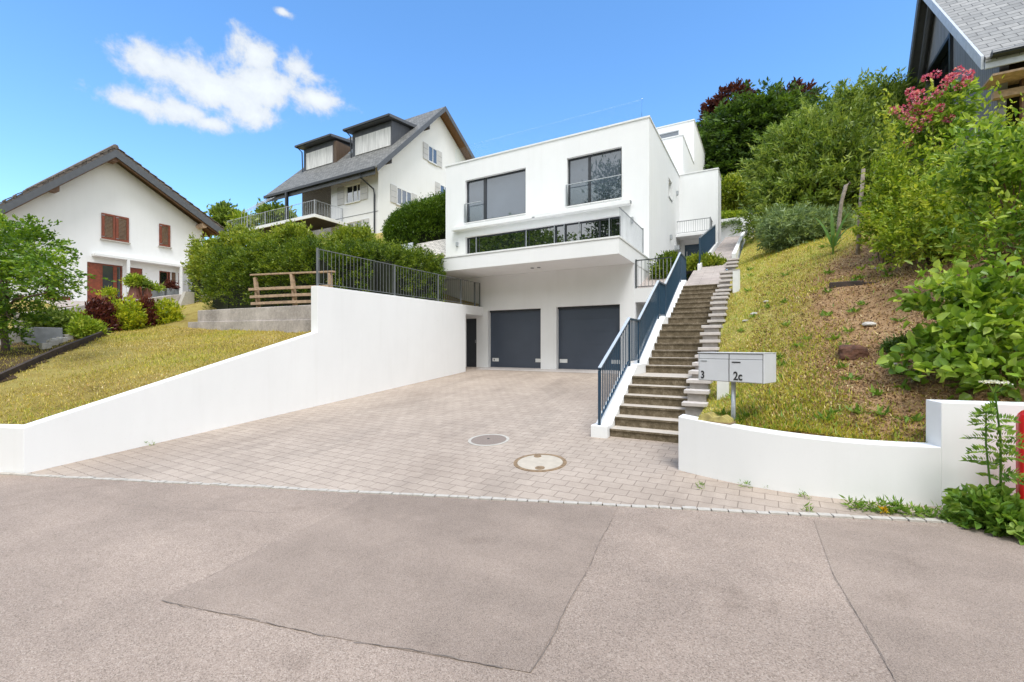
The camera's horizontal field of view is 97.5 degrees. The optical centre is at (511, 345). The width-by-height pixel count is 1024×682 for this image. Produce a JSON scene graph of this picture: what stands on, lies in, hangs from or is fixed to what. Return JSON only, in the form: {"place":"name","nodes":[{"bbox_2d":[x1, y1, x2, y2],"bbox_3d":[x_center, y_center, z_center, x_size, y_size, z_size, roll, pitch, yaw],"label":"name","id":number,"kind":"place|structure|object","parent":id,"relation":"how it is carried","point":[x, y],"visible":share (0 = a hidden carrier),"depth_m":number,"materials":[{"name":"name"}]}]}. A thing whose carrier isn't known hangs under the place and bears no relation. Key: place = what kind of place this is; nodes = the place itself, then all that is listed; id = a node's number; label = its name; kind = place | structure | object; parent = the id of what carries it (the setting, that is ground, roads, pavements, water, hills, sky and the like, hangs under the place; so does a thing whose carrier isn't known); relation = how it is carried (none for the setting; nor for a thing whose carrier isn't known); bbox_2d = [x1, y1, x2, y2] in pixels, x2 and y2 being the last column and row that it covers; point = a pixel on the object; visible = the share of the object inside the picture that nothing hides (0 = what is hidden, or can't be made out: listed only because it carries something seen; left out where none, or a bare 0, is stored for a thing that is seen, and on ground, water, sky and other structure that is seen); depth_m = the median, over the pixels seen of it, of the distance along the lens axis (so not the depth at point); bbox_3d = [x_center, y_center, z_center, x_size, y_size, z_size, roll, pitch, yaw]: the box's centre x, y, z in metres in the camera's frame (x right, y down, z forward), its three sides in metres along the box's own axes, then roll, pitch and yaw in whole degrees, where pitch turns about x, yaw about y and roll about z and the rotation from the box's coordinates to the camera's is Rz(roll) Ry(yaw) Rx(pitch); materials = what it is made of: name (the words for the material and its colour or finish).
{"place":"outdoors","nodes":[
{"label":"outdoors","id":0,"kind":"place"},
{"bbox_2d":[0,233,478,424],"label":"lawn","id":1,"kind":"structure","parent":0,"point":[190,311],"depth_m":9.95,"materials":[{"name":"plant"}]},
{"bbox_2d":[0,328,113,380],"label":"plank edging","id":2,"kind":"object","parent":1,"relation":"on","point":[25,365],"visible":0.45,"depth_m":10.78,"materials":[{"name":"black wood"}]},
{"bbox_2d":[0,332,113,381],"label":"flower bed","id":3,"kind":"object","parent":1,"relation":"on","point":[24,358],"visible":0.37,"depth_m":11.40,"materials":[{"name":"brown soil"}]},
{"bbox_2d":[21,327,62,344],"bbox_3d":[-13.950,-0.168,13.303,1.150,0.735,0.615,0,0,29],"label":"planter box","id":4,"kind":"object","parent":3,"relation":"on","point":[42,334],"visible":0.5,"depth_m":12.96,"materials":[{"name":"grey concrete"}]},
{"bbox_2d":[18,302,73,333],"bbox_3d":[-14.961,-0.802,14.540,1.482,1.202,1.419,0,0,1],"label":"shrub","id":5,"kind":"object","parent":3,"relation":"on","point":[56,313],"visible":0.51,"depth_m":14.36,"materials":[{"name":"green plant"}]},
{"bbox_2d":[0,209,115,351],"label":"maple tree","id":6,"kind":"object","parent":3,"relation":"on","point":[31,262],"visible":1,"depth_m":10.95,"materials":[{"name":"green plant"}]},
{"bbox_2d":[63,314,113,338],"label":"shrub","id":7,"kind":"object","parent":3,"relation":"on","point":[82,326],"visible":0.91,"depth_m":13.72,"materials":[{"name":"green plant"}]},
{"bbox_2d":[80,295,123,330],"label":"shrub","id":8,"kind":"object","parent":3,"relation":"on","point":[97,308],"visible":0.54,"depth_m":14.92,"materials":[{"name":"red plant"}]},
{"bbox_2d":[103,292,150,330],"bbox_3d":[-13.590,-1.084,15.733,1.512,1.650,1.504,0,0,29],"label":"shrub","id":9,"kind":"object","parent":3,"relation":"on","point":[129,315],"visible":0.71,"depth_m":15.59,"materials":[{"name":"yellow plant"}]},
{"bbox_2d":[13,294,180,328],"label":"terrace wall","id":10,"kind":"structure","parent":1,"relation":"on","point":[177,297],"depth_m":19.37,"materials":[{"name":"concrete"}]},
{"bbox_2d":[0,144,224,301],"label":"gabled house","id":11,"kind":"structure","parent":1,"relation":"on","point":[120,214],"depth_m":23.73,"materials":[{"name":"paint"}]},
{"bbox_2d":[101,264,121,299],"bbox_3d":[-21.177,-3.185,23.724,0.070,2.130,0.870,0,0,29],"label":"glazed door","id":12,"kind":"structure","parent":11,"relation":"in","point":[112,272],"depth_m":23.76,"materials":[{"name":"grey wood"}]},
{"bbox_2d":[42,300,198,307],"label":"terrace","id":13,"kind":"structure","parent":1,"relation":"on","point":[69,302],"depth_m":20.45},
{"bbox_2d":[95,285,119,299],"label":"shrub","id":14,"kind":"object","parent":13,"relation":"on","point":[106,291],"visible":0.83,"depth_m":18.61,"materials":[{"name":"plant"}]},
{"bbox_2d":[119,272,151,298],"bbox_3d":[-16.486,-2.586,19.668,1.095,1.249,1.082,0,0,29],"label":"potted tree","id":15,"kind":"object","parent":13,"relation":"on","point":[134,281],"visible":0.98,"depth_m":19.46,"materials":[{"name":"green plant"}]},
{"bbox_2d":[140,279,157,297],"bbox_3d":[-16.122,-2.534,19.841,0.787,0.910,0.657,0,0,29],"label":"planter","id":16,"kind":"object","parent":13,"relation":"on","point":[145,289],"visible":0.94,"depth_m":19.73,"materials":[{"name":"ceramic"}]},
{"bbox_2d":[149,280,165,296],"bbox_3d":[-16.002,-2.504,20.093,0.827,0.900,0.896,0,0,4],"label":"planter","id":17,"kind":"object","parent":13,"relation":"on","point":[158,291],"visible":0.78,"depth_m":20.02,"materials":[{"name":"grey concrete"}]},
{"bbox_2d":[163,279,179,295],"bbox_3d":[-15.645,-2.652,20.578,0.740,0.796,0.885,0,0,-26],"label":"planter","id":18,"kind":"object","parent":13,"relation":"on","point":[170,289],"visible":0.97,"depth_m":20.50,"materials":[{"name":"grey concrete"}]},
{"bbox_2d":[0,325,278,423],"bbox_3d":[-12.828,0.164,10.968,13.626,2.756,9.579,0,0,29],"label":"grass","id":19,"kind":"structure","parent":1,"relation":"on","point":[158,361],"depth_m":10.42,"materials":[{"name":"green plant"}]},
{"bbox_2d":[130,293,161,326],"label":"shrub","id":20,"kind":"object","parent":1,"relation":"on","point":[147,304],"visible":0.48,"depth_m":16.35,"materials":[{"name":"red plant"}]},
{"bbox_2d":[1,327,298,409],"bbox_3d":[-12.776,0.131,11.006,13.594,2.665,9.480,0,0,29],"label":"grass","id":21,"kind":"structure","parent":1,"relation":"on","point":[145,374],"depth_m":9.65,"materials":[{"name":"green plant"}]},
{"bbox_2d":[149,296,186,324],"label":"shrub","id":22,"kind":"object","parent":1,"relation":"on","point":[168,313],"visible":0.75,"depth_m":16.81,"materials":[{"name":"yellow plant"}]},
{"bbox_2d":[178,291,193,305],"bbox_3d":[-14.841,-1.310,20.006,0.300,2.220,1.090,0,0,29],"label":"ramp cheek","id":23,"kind":"object","parent":1,"relation":"on","point":[186,298],"visible":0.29,"depth_m":20.16,"materials":[{"name":"beige concrete"}]},
{"bbox_2d":[204,198,239,234],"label":"round tree","id":24,"kind":"object","parent":1,"relation":"on","point":[222,210],"visible":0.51,"depth_m":45.04,"materials":[{"name":"green plant"}]},
{"bbox_2d":[0,286,482,472],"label":"retaining wall","id":25,"kind":"structure","parent":1,"relation":"on","point":[352,343],"depth_m":10.17,"materials":[{"name":"paint"}]},
{"bbox_2d":[316,248,479,306],"bbox_3d":[-3.033,-1.929,14.236,0.040,0.979,7.270,0,0,29],"label":"driveway railing","id":26,"kind":"object","parent":25,"relation":"on","point":[318,268],"visible":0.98,"depth_m":13.21,"materials":[{"name":"grey metal"}]},
{"bbox_2d":[226,208,259,229],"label":"round tree","id":27,"kind":"object","parent":1,"relation":"on","point":[238,214],"visible":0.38,"depth_m":45.08,"materials":[{"name":"green plant"}]},
{"bbox_2d":[188,305,310,332],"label":"concrete wall","id":28,"kind":"structure","parent":1,"relation":"on","point":[293,319],"depth_m":13.20,"materials":[{"name":"grey concrete"}]},
{"bbox_2d":[248,198,297,225],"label":"round tree","id":29,"kind":"object","parent":1,"relation":"on","point":[278,214],"visible":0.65,"depth_m":44.71,"materials":[{"name":"green plant"}]},
{"bbox_2d":[248,270,334,307],"bbox_3d":[-6.781,-1.659,13.675,4.002,1.331,0.177,0,0,29],"label":"rail fence","id":30,"kind":"object","parent":1,"relation":"on","point":[293,287],"visible":0.72,"depth_m":13.63,"materials":[{"name":"brown wood"}]},
{"bbox_2d":[180,218,447,309],"bbox_3d":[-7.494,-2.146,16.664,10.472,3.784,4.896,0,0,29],"label":"hedge","id":31,"kind":"object","parent":1,"relation":"on","point":[227,278],"visible":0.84,"depth_m":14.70,"materials":[{"name":"green plant"}]},
{"bbox_2d":[228,106,474,237],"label":"dormer house","id":32,"kind":"structure","parent":1,"relation":"on","point":[374,172],"depth_m":35.66,"materials":[{"name":"paint"}]},
{"bbox_2d":[227,199,342,230],"bbox_3d":[-18.519,-9.954,36.143,11.290,1.128,2.440,0,0,29],"label":"balcony railing","id":33,"kind":"object","parent":32,"relation":"on","point":[286,213],"visible":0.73,"depth_m":34.43,"materials":[{"name":"grey metal"}]},
{"bbox_2d":[346,183,359,202],"bbox_3d":[-12.003,-11.505,34.039,1.530,1.330,0.070,0,0,29],"label":"window","id":34,"kind":"structure","parent":32,"relation":"in","point":[353,191],"depth_m":34.05,"materials":[{"name":"white glass"}]},
{"bbox_2d":[397,187,411,205],"bbox_3d":[-8.397,-11.460,34.957,0.050,1.320,1.630,0,0,29],"label":"window","id":35,"kind":"structure","parent":32,"relation":"in","point":[403,195],"depth_m":34.88,"materials":[{"name":"white glass"}]},
{"bbox_2d":[380,190,445,247],"bbox_3d":[-4.479,-6.240,24.499,5.269,5.176,3.168,0,0,-14],"label":"hedge","id":36,"kind":"object","parent":1,"relation":"on","point":[421,220],"visible":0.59,"depth_m":23.30,"materials":[{"name":"green plant"}]},
{"bbox_2d":[415,239,445,256],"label":"stone garden wall","id":37,"kind":"structure","parent":1,"relation":"on","point":[439,246],"depth_m":22.50,"materials":[{"name":"white stone"}]},
{"bbox_2d":[439,115,721,369],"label":"modern house","id":38,"kind":"structure","parent":1,"relation":"on","point":[542,251],"depth_m":17.54,"materials":[{"name":"paint"}]},
{"bbox_2d":[467,319,475,366],"bbox_3d":[-1.581,-0.005,17.760,0.510,2.110,0.065,0,0,29],"label":"side door","id":39,"kind":"structure","parent":38,"relation":"in","point":[471,323],"depth_m":17.76,"materials":[{"name":"black metal"}]},
{"bbox_2d":[467,169,525,222],"bbox_3d":[-0.706,-6.665,20.214,3.165,1.970,0.070,0,0,29],"label":"window","id":40,"kind":"structure","parent":38,"relation":"in","point":[501,195],"depth_m":20.18,"materials":[{"name":"grey glass"}]},
{"bbox_2d":[490,309,540,367],"bbox_3d":[0.147,-0.244,16.930,2.254,2.201,0.105,0,0,29],"label":"garage door","id":41,"kind":"structure","parent":38,"relation":"in","point":[515,334],"depth_m":16.93,"materials":[{"name":"grey metal"}]},
{"bbox_2d":[467,216,620,253],"bbox_3d":[1.100,-4.010,19.219,7.290,2.020,0.070,0,0,29],"label":"window","id":42,"kind":"structure","parent":38,"relation":"in","point":[599,228],"depth_m":19.01,"materials":[{"name":"clear glass"}]},
{"bbox_2d":[558,304,619,369],"bbox_3d":[2.656,-0.254,15.517,2.276,2.221,0.105,0,0,29],"label":"garage door","id":43,"kind":"structure","parent":38,"relation":"in","point":[586,333],"depth_m":15.57,"materials":[{"name":"grey metal"}]},
{"bbox_2d":[568,148,621,205],"bbox_3d":[3.317,-6.665,17.948,2.260,1.970,0.070,0,0,29],"label":"window","id":44,"kind":"structure","parent":38,"relation":"in","point":[607,163],"depth_m":17.93,"materials":[{"name":"clear glass"}]},
{"bbox_2d":[619,207,643,253],"bbox_3d":[3.954,-3.690,14.760,0.040,1.000,3.000,0,0,29],"label":"balcony railing","id":45,"kind":"object","parent":38,"relation":"on","point":[638,237],"visible":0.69,"depth_m":15.12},
{"bbox_2d":[635,257,672,287],"bbox_3d":[4.539,-2.322,14.373,1.160,0.965,0.045,0,0,29],"label":"balcony railing","id":46,"kind":"object","parent":38,"relation":"on","point":[641,260],"visible":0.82,"depth_m":14.44,"materials":[{"name":"grey metal"}]},
{"bbox_2d":[0,0,916,269],"label":"sky","id":47,"kind":"structure","parent":0,"point":[215,99],"materials":[{"name":"blue"}]},
{"bbox_2d":[30,367,948,518],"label":"driveway","id":48,"kind":"structure","parent":0,"point":[413,438],"depth_m":6.88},
{"bbox_2d":[468,434,508,445],"bbox_3d":[-0.382,1.564,7.389,0.680,0.085,0.680,0,0,29],"label":"manhole cover","id":49,"kind":"object","parent":48,"relation":"on","point":[489,440],"visible":0.95,"depth_m":7.37,"materials":[{"name":"metal"}]},
{"bbox_2d":[514,454,566,471],"bbox_3d":[0.387,1.620,6.187,0.730,0.089,0.730,0,0,29],"label":"manhole cover","id":50,"kind":"object","parent":48,"relation":"on","point":[540,462],"visible":0.98,"depth_m":6.16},
{"bbox_2d":[591,280,719,442],"bbox_3d":[4.051,-0.100,10.756,1.460,3.999,8.680,0,0,29],"label":"outdoor staircase","id":51,"kind":"structure","parent":48,"relation":"on","point":[649,397],"depth_m":8.50,"materials":[{"name":"paint"}]},
{"bbox_2d":[598,252,685,424],"bbox_3d":[3.666,-0.820,11.295,0.052,4.300,9.160,0,0,29],"label":"stair railing","id":52,"kind":"object","parent":51,"relation":"on","point":[664,296],"visible":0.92,"depth_m":9.34,"materials":[{"name":"blue metal"}]},
{"bbox_2d":[681,258,739,416],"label":"stepped block wall","id":53,"kind":"structure","parent":48,"relation":"on","point":[698,392],"depth_m":9.11,"materials":[{"name":"concrete"}]},
{"bbox_2d":[941,481,1023,529],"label":"weed","id":54,"kind":"object","parent":48,"relation":"on","point":[963,501],"visible":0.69,"depth_m":3.95,"materials":[{"name":"green plant"}]},
{"bbox_2d":[960,380,1023,495],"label":"yarrow plant","id":55,"kind":"object","parent":48,"relation":"on","point":[989,408],"visible":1,"depth_m":3.94,"materials":[{"name":"green plant"}]},
{"bbox_2d":[1016,410,1023,498],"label":"red box","id":56,"kind":"object","parent":48,"relation":"on","point":[1020,465],"visible":0.51,"depth_m":3.97,"materials":[{"name":"paint"}]},
{"bbox_2d":[0,475,985,681],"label":"road","id":57,"kind":"structure","parent":0,"point":[95,578],"depth_m":3.01,"materials":[{"name":"grey asphalt"}]},
{"bbox_2d":[163,494,617,671],"bbox_3d":[-0.669,1.732,3.906,2.893,0.095,2.580,0,0,18],"label":"road patch","id":58,"kind":"object","parent":57,"relation":"on","point":[490,582],"visible":1,"depth_m":3.37,"materials":[{"name":"grey asphalt"}]},
{"bbox_2d":[2,496,894,679],"bbox_3d":[-2.630,1.782,4.666,10.637,0.258,3.052,0,0,29],"label":"road seam","id":59,"kind":"object","parent":57,"relation":"on","point":[447,655],"visible":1,"depth_m":2.71,"materials":[{"name":"black asphalt"}]},
{"bbox_2d":[0,472,971,524],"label":"kerb","id":60,"kind":"structure","parent":57,"relation":"on","point":[848,516],"depth_m":4.92,"materials":[{"name":"concrete"}]},
{"bbox_2d":[814,520,1023,681],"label":"road patch","id":61,"kind":"object","parent":57,"relation":"on","point":[936,604],"visible":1,"depth_m":2.96,"materials":[{"name":"grey asphalt"}]},
{"bbox_2d":[957,495,1023,545],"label":"weed","id":62,"kind":"object","parent":61,"relation":"on","point":[1014,527],"visible":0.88,"depth_m":3.78,"materials":[{"name":"green plant"}]},
{"bbox_2d":[479,367,619,373],"bbox_3d":[1.819,0.866,15.555,6.900,0.066,0.790,0,0,29],"label":"garage apron","id":63,"kind":"object","parent":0,"point":[540,369],"visible":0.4,"depth_m":15.90,"materials":[{"name":"grey concrete"}]},
{"bbox_2d":[638,236,739,287],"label":"path","id":64,"kind":"structure","parent":0,"point":[710,274],"depth_m":15.51,"materials":[{"name":"grey concrete"}]},
{"bbox_2d":[647,249,677,279],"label":"shrub","id":65,"kind":"object","parent":64,"relation":"on","point":[674,254],"visible":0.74,"depth_m":15.65,"materials":[{"name":"green plant"}]},
{"bbox_2d":[685,250,728,277],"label":"shrub","id":66,"kind":"object","parent":64,"relation":"on","point":[706,260],"visible":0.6,"depth_m":16.43,"materials":[{"name":"green plant"}]},
{"bbox_2d":[697,243,717,269],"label":"path edge wall","id":67,"kind":"structure","parent":64,"relation":"on","point":[711,250],"depth_m":19.50,"materials":[{"name":"paint"}]},
{"bbox_2d":[699,224,715,263],"bbox_3d":[8.178,-4.307,18.693,0.045,2.814,5.840,0,0,29],"label":"path railing","id":68,"kind":"object","parent":67,"relation":"on","point":[707,240],"visible":0.87,"depth_m":18.22,"materials":[{"name":"blue metal"}]},
{"bbox_2d":[721,213,753,241],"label":"end wall","id":69,"kind":"structure","parent":64,"relation":"on","point":[726,232],"depth_m":25.68,"materials":[{"name":"paint"}]},
{"bbox_2d":[732,231,745,257],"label":"path edge wall","id":70,"kind":"structure","parent":64,"relation":"on","point":[737,250],"depth_m":19.20,"materials":[{"name":"paint"}]},
{"bbox_2d":[699,187,1023,441],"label":"hillside","id":71,"kind":"structure","parent":0,"point":[826,300],"depth_m":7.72,"materials":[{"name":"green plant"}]},
{"bbox_2d":[698,412,735,423],"bbox_3d":[2.494,0.882,5.496,0.422,0.108,0.184,0,0,36],"label":"rock","id":72,"kind":"object","parent":71,"relation":"on","point":[715,418],"visible":1,"depth_m":5.43,"materials":[{"name":"beige stone"}]},
{"bbox_2d":[717,381,728,399],"bbox_3d":[3.372,0.746,7.168,0.178,0.623,0.178,0,0,29],"label":"bollard","id":73,"kind":"object","parent":71,"relation":"on","point":[722,388],"visible":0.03,"depth_m":7.09,"materials":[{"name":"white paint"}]},
{"bbox_2d":[732,269,739,292],"bbox_3d":[5.910,-1.556,11.821,0.178,0.883,0.178,0,0,29],"label":"bollard","id":74,"kind":"object","parent":71,"relation":"on","point":[736,280],"visible":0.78,"depth_m":11.74,"materials":[{"name":"white paint"}]},
{"bbox_2d":[697,352,775,420],"bbox_3d":[2.855,0.694,5.724,0.410,1.212,0.811,0,0,-41],"label":"mailbox","id":75,"kind":"object","parent":71,"relation":"on","point":[733,368],"visible":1,"depth_m":5.55,"materials":[{"name":"silver metal"}]},
{"bbox_2d":[699,359,728,380],"bbox_3d":[2.580,0.310,5.745,0.015,0.273,0.377,0,0,-41],"label":"door","id":76,"kind":"structure","parent":75,"relation":"in","point":[714,369],"depth_m":5.73,"materials":[{"name":"silver metal"}]},
{"bbox_2d":[729,359,762,382],"bbox_3d":[2.834,0.310,5.448,0.015,0.273,0.381,0,0,-41],"label":"door","id":77,"kind":"structure","parent":75,"relation":"in","point":[751,371],"depth_m":5.43,"materials":[{"name":"silver metal"}]},
{"bbox_2d":[749,201,857,254],"bbox_3d":[9.413,-3.675,14.336,3.280,2.225,3.017,0,0,29],"label":"bush","id":78,"kind":"object","parent":71,"relation":"on","point":[778,229],"visible":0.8,"depth_m":13.87,"materials":[{"name":"green plant"}]},
{"bbox_2d":[712,243,924,421],"bbox_3d":[5.999,-1.093,8.842,3.082,4.167,8.992,0,0,29],"label":"ground cover","id":79,"kind":"object","parent":71,"relation":"on","point":[875,391],"visible":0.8,"depth_m":6.35,"materials":[{"name":"green plant"}]},
{"bbox_2d":[730,66,924,242],"bbox_3d":[12.918,-7.302,18.415,6.804,8.958,6.533,0,0,-11],"label":"feathery tree","id":80,"kind":"object","parent":71,"relation":"on","point":[832,139],"visible":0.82,"depth_m":17.69,"materials":[{"name":"green plant"}]},
{"bbox_2d":[807,211,850,254],"bbox_3d":[7.913,-2.756,11.140,1.189,1.290,0.270,0,0,29],"label":"plant","id":81,"kind":"object","parent":71,"relation":"on","point":[833,239],"visible":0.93,"depth_m":11.07,"materials":[{"name":"green plant"}]},
{"bbox_2d":[837,181,850,237],"bbox_3d":[8.391,-3.423,11.340,0.304,1.415,0.097,0,0,29],"label":"wooden stake","id":82,"kind":"object","parent":71,"relation":"on","point":[845,187],"visible":0.83,"depth_m":11.34,"materials":[{"name":"brown wood"}]},
{"bbox_2d":[678,399,1023,512],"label":"garden wall","id":83,"kind":"structure","parent":71,"relation":"on","point":[925,473],"depth_m":4.64,"materials":[{"name":"paint"}]},
{"bbox_2d":[829,280,877,288],"bbox_3d":[6.565,-1.142,8.382,1.061,0.136,0.147,0,0,24],"label":"log","id":84,"kind":"object","parent":71,"relation":"on","point":[845,283],"visible":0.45,"depth_m":8.44,"materials":[{"name":"brown wood"}]},
{"bbox_2d":[838,344,869,360],"bbox_3d":[4.928,0.115,6.481,0.360,0.262,0.283,0,0,29],"label":"rock","id":85,"kind":"object","parent":71,"relation":"on","point":[852,352],"visible":0.81,"depth_m":6.40,"materials":[{"name":"brown stone"}]},
{"bbox_2d":[855,168,864,254],"bbox_3d":[8.059,-3.068,10.382,0.189,2.005,0.094,0,0,29],"label":"wooden stake","id":86,"kind":"object","parent":71,"relation":"on","point":[858,249],"visible":0.55,"depth_m":10.36,"materials":[{"name":"brown wood"}]},
{"bbox_2d":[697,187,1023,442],"bbox_3d":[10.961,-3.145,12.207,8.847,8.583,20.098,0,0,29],"label":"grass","id":87,"kind":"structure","parent":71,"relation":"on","point":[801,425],"depth_m":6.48,"materials":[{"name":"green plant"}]},
{"bbox_2d":[849,78,936,263],"bbox_3d":[7.911,-3.472,9.284,1.522,3.597,1.298,0,0,36],"label":"young shrub","id":88,"kind":"object","parent":71,"relation":"on","point":[892,171],"visible":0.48,"depth_m":9.27,"materials":[{"name":"green plant"}]},
{"bbox_2d":[849,66,944,179],"bbox_3d":[16.572,-8.270,20.079,6.698,8.954,5.043,0,0,66],"label":"feathery tree","id":89,"kind":"object","parent":71,"relation":"on","point":[893,86],"visible":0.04,"depth_m":19.27,"materials":[{"name":"green plant"}]},
{"bbox_2d":[876,331,920,354],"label":"shrub","id":90,"kind":"object","parent":71,"relation":"on","point":[887,343],"visible":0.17,"depth_m":6.20,"materials":[{"name":"green plant"}]},
{"bbox_2d":[852,76,1023,277],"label":"young shrub","id":91,"kind":"object","parent":71,"relation":"on","point":[913,234],"visible":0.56,"depth_m":8.08,"materials":[{"name":"green plant"}]},
{"bbox_2d":[887,65,991,201],"bbox_3d":[8.899,-3.926,9.319,1.925,3.484,1.448,0,0,29],"label":"rhododendron","id":92,"kind":"object","parent":71,"relation":"on","point":[938,112],"visible":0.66,"depth_m":9.12,"materials":[{"name":"green plant"}]},
{"bbox_2d":[876,251,1023,401],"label":"leafy shrub","id":93,"kind":"object","parent":71,"relation":"on","point":[972,327],"visible":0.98,"depth_m":5.05,"materials":[{"name":"green plant"}]},
{"bbox_2d":[905,107,1023,280],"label":"leafy shrub","id":94,"kind":"object","parent":71,"relation":"on","point":[1010,170],"visible":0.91,"depth_m":6.41,"materials":[{"name":"green plant"}]},
{"bbox_2d":[907,0,1023,169],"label":"chalet","id":95,"kind":"object","parent":71,"relation":"on","point":[984,39],"visible":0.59,"depth_m":14.56,"materials":[{"name":"grey wood"}]},
{"bbox_2d":[922,32,952,164],"bbox_3d":[17.051,-8.720,17.940,0.240,5.640,3.400,0,0,29],"label":"window frame","id":96,"kind":"structure","parent":95,"relation":"in","point":[947,45],"depth_m":17.23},
{"bbox_2d":[930,50,948,169],"bbox_3d":[17.196,-8.449,17.860,0.070,6.098,3.198,0,0,29],"label":"loggia window","id":97,"kind":"structure","parent":95,"relation":"in","point":[944,65],"depth_m":17.92,"materials":[{"name":"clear glass"}]},
{"bbox_2d":[953,75,1023,219],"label":"young shrub","id":98,"kind":"object","parent":71,"relation":"on","point":[1004,122],"visible":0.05,"depth_m":8.83,"materials":[{"name":"green plant"}]},
{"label":"hillside","id":99,"kind":"structure","parent":0,"visible":0},
{"bbox_2d":[721,207,747,218],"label":"ground hedge","id":100,"kind":"object","parent":99,"relation":"on","point":[727,214],"visible":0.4,"depth_m":25.99,"materials":[{"name":"green plant"}]},
{"bbox_2d":[721,169,755,211],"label":"bush","id":101,"kind":"object","parent":99,"relation":"on","point":[733,186],"visible":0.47,"depth_m":27.07,"materials":[{"name":"green plant"}]},
{"bbox_2d":[697,77,821,126],"bbox_3d":[19.550,-15.967,36.219,9.413,11.123,5.222,0,0,29],"label":"copper beech","id":102,"kind":"object","parent":99,"relation":"on","point":[716,99],"visible":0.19,"depth_m":35.66,"materials":[{"name":"purple plant"}]},
{"bbox_2d":[696,76,829,178],"bbox_3d":[17.511,-13.542,32.962,10.671,10.952,8.716,0,0,29],"label":"beech tree","id":103,"kind":"object","parent":99,"relation":"on","point":[727,131],"visible":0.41,"depth_m":30.96,"materials":[{"name":"green plant"}]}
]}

